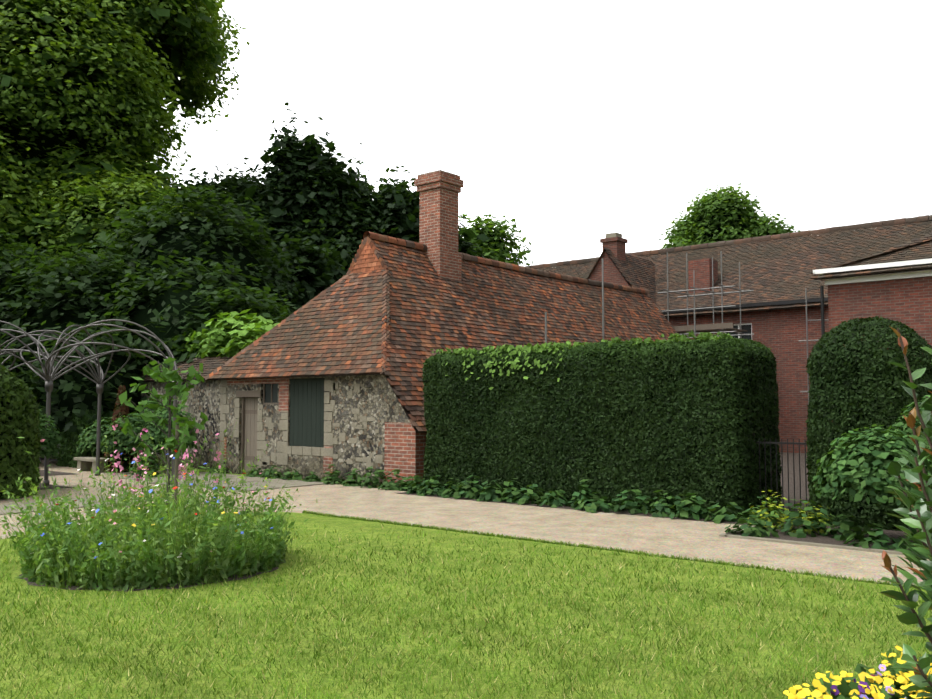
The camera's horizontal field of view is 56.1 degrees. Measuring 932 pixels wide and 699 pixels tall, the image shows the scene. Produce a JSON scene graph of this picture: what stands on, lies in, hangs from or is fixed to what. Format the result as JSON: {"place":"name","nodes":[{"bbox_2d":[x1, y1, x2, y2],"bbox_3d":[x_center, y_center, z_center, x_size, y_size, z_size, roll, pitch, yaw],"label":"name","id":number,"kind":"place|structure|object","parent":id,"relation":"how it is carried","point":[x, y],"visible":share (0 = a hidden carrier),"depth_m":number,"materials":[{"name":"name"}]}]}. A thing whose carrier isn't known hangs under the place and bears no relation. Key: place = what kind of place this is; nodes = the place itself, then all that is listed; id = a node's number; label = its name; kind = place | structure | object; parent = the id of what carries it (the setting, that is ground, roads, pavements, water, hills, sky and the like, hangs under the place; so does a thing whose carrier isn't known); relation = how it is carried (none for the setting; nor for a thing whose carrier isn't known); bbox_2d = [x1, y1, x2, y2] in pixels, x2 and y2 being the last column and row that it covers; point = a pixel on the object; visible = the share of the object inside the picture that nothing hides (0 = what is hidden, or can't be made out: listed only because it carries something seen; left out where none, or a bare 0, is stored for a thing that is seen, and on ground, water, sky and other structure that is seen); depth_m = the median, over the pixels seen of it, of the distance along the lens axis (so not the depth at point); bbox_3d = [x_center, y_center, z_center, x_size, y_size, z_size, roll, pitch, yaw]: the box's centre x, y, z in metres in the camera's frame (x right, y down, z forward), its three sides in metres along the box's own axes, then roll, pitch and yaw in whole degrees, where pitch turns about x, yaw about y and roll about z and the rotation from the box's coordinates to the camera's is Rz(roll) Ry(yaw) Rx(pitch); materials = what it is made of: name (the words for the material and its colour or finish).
{"place":"outdoors","nodes":[
{"label":"outdoors","id":0,"kind":"place"},
{"bbox_2d":[0,0,249,280],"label":"tree","id":1,"kind":"object","parent":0,"point":[200,51],"depth_m":37.54,"materials":[{"name":"green plant"}]},
{"bbox_2d":[19,559,284,590],"bbox_3d":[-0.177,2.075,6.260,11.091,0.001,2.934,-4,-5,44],"label":"edging","id":2,"kind":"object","parent":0,"point":[230,578],"depth_m":8.17,"materials":[{"name":"brown soil"}]},
{"bbox_2d":[0,419,316,590],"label":"bed plants","id":3,"kind":"object","parent":2,"relation":"on","point":[184,542],"visible":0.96,"depth_m":8.47,"materials":[{"name":"green plant"}]},
{"bbox_2d":[118,357,207,515],"bbox_3d":[-3.276,1.202,9.440,0.886,2.230,0.868,1,-4,-11],"label":"sapling","id":4,"kind":"object","parent":2,"relation":"on","point":[180,437],"visible":1,"depth_m":9.36,"materials":[{"name":"green plant"}]},
{"bbox_2d":[39,453,818,523],"bbox_3d":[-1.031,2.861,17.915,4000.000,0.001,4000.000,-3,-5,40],"label":"ground","id":5,"kind":"structure","parent":0,"point":[202,470],"depth_m":23.03,"materials":[{"name":"brown soil"}]},
{"bbox_2d":[0,362,197,499],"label":"shrubs","id":6,"kind":"object","parent":5,"relation":"on","point":[29,428],"depth_m":18.28,"materials":[{"name":"green plant"}]},
{"bbox_2d":[0,174,311,443],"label":"tree","id":7,"kind":"object","parent":5,"relation":"on","point":[40,278],"depth_m":27.67,"materials":[{"name":"green plant"}]},
{"bbox_2d":[137,356,231,469],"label":"garden wall","id":8,"kind":"structure","parent":5,"relation":"on","point":[204,397],"depth_m":23.69,"materials":[{"name":"stone"}]},
{"bbox_2d":[161,308,278,358],"bbox_3d":[-7.037,-0.136,26.034,7.161,2.012,2.703,-3,-5,40],"label":"shrub","id":9,"kind":"object","parent":8,"relation":"on","point":[233,335],"visible":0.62,"depth_m":24.75,"materials":[{"name":"green plant"}]},
{"bbox_2d":[204,152,408,295],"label":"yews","id":10,"kind":"object","parent":5,"relation":"on","point":[309,216],"depth_m":40.54,"materials":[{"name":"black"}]},
{"bbox_2d":[107,102,489,313],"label":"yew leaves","id":11,"kind":"object","parent":10,"relation":"attached to","point":[348,216],"visible":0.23,"depth_m":40.40,"materials":[{"name":"green plant"}]},
{"bbox_2d":[220,375,426,485],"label":"cottage walls","id":12,"kind":"structure","parent":5,"relation":"on","point":[397,441],"depth_m":19.26,"materials":[{"name":"grey stone"}]},
{"bbox_2d":[219,380,383,473],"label":"stone quoins","id":13,"kind":"object","parent":12,"relation":"attached to","point":[329,439],"visible":0.94,"depth_m":20.61,"materials":[{"name":"beige stone"}]},
{"bbox_2d":[236,375,389,473],"bbox_3d":[-3.339,1.757,20.078,6.180,2.480,0.280,-3,-5,40],"label":"cottage joinery","id":14,"kind":"object","parent":12,"relation":"in","point":[306,427],"visible":0.79,"depth_m":20.56,"materials":[{"name":"grey wood"}]},
{"bbox_2d":[205,231,677,432],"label":"tiled roof","id":15,"kind":"structure","parent":12,"relation":"on","point":[394,310],"depth_m":21.82,"materials":[{"name":"brown tile"}]},
{"bbox_2d":[414,170,463,280],"bbox_3d":[-0.728,-3.046,23.475,0.940,3.300,0.940,-3,-5,40],"label":"chimney","id":16,"kind":"object","parent":15,"relation":"on","point":[439,190],"visible":0.81,"depth_m":23.20,"materials":[{"name":"brick"}]},
{"bbox_2d":[458,183,799,265],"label":"tree","id":17,"kind":"object","parent":5,"relation":"on","point":[752,221],"depth_m":67.76,"materials":[{"name":"green plant"}]},
{"bbox_2d":[752,433,811,518],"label":"railings","id":18,"kind":"object","parent":5,"relation":"on","point":[781,443],"visible":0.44,"depth_m":13.34,"materials":[{"name":"black metal"}]},
{"bbox_2d":[0,472,912,554],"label":"edging","id":19,"kind":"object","parent":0,"point":[280,483],"depth_m":16.42,"materials":[{"name":"stone"}]},
{"bbox_2d":[0,459,928,586],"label":"gravel path","id":20,"kind":"structure","parent":0,"point":[678,537],"depth_m":12.66,"materials":[{"name":"beige gravel"}]},
{"bbox_2d":[0,319,178,485],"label":"arbour","id":21,"kind":"object","parent":20,"relation":"on","point":[48,376],"visible":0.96,"depth_m":19.17,"materials":[{"name":"grey metal"}]},
{"bbox_2d":[74,457,110,472],"bbox_3d":[-9.662,2.978,22.573,1.200,0.360,0.400,-3,-5,40],"label":"stone bench","id":22,"kind":"object","parent":20,"relation":"on","point":[89,463],"visible":0.75,"depth_m":22.53,"materials":[{"name":"stone"}]},
{"bbox_2d":[0,510,931,698],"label":"lawn panel","id":23,"kind":"structure","parent":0,"point":[347,526],"depth_m":6.67,"materials":[{"name":"green plant"}]},
{"bbox_2d":[783,646,931,698],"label":"bed plants","id":24,"kind":"object","parent":23,"relation":"on","point":[892,684],"visible":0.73,"depth_m":4.43,"materials":[{"name":"yellow plant"}]},
{"bbox_2d":[880,327,931,698],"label":"photinia","id":25,"kind":"object","parent":23,"relation":"on","point":[917,477],"visible":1,"depth_m":3.70,"materials":[{"name":"green plant"}]},
{"bbox_2d":[23,444,913,551],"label":"soil beds","id":26,"kind":"object","parent":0,"point":[818,538],"visible":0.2,"depth_m":15.57,"materials":[{"name":"brown soil"}]},
{"bbox_2d":[209,395,931,550],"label":"plants","id":27,"kind":"object","parent":26,"relation":"on","point":[851,472],"visible":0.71,"depth_m":11.54,"materials":[{"name":"green plant"}]},
{"bbox_2d":[422,315,931,530],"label":"yew hedges","id":28,"kind":"object","parent":26,"relation":"on","point":[829,348],"visible":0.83,"depth_m":14.18,"materials":[{"name":"green plant"}]},
{"bbox_2d":[545,251,828,404],"bbox_3d":[6.982,-0.580,27.558,14.728,8.100,10.983,1,-4,-19],"label":"scaffold","id":29,"kind":"object","parent":26,"relation":"on","point":[716,328],"visible":0.29,"depth_m":31.27,"materials":[{"name":"grey metal"}]},
{"bbox_2d":[660,258,931,452],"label":"house walls","id":30,"kind":"structure","parent":26,"relation":"on","point":[904,298],"depth_m":31.31,"materials":[{"name":"red brick"}]},
{"bbox_2d":[525,215,931,316],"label":"house roof","id":31,"kind":"structure","parent":30,"relation":"on","point":[779,267],"depth_m":34.20,"materials":[{"name":"brown tile"}]},
{"bbox_2d":[146,0,931,265],"label":"sky","id":32,"kind":"structure","parent":0,"point":[578,122],"materials":[{"name":"white"}]},
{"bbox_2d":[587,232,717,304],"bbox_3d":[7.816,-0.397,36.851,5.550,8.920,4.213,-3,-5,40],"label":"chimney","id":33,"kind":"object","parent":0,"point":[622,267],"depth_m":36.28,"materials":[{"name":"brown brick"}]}
]}

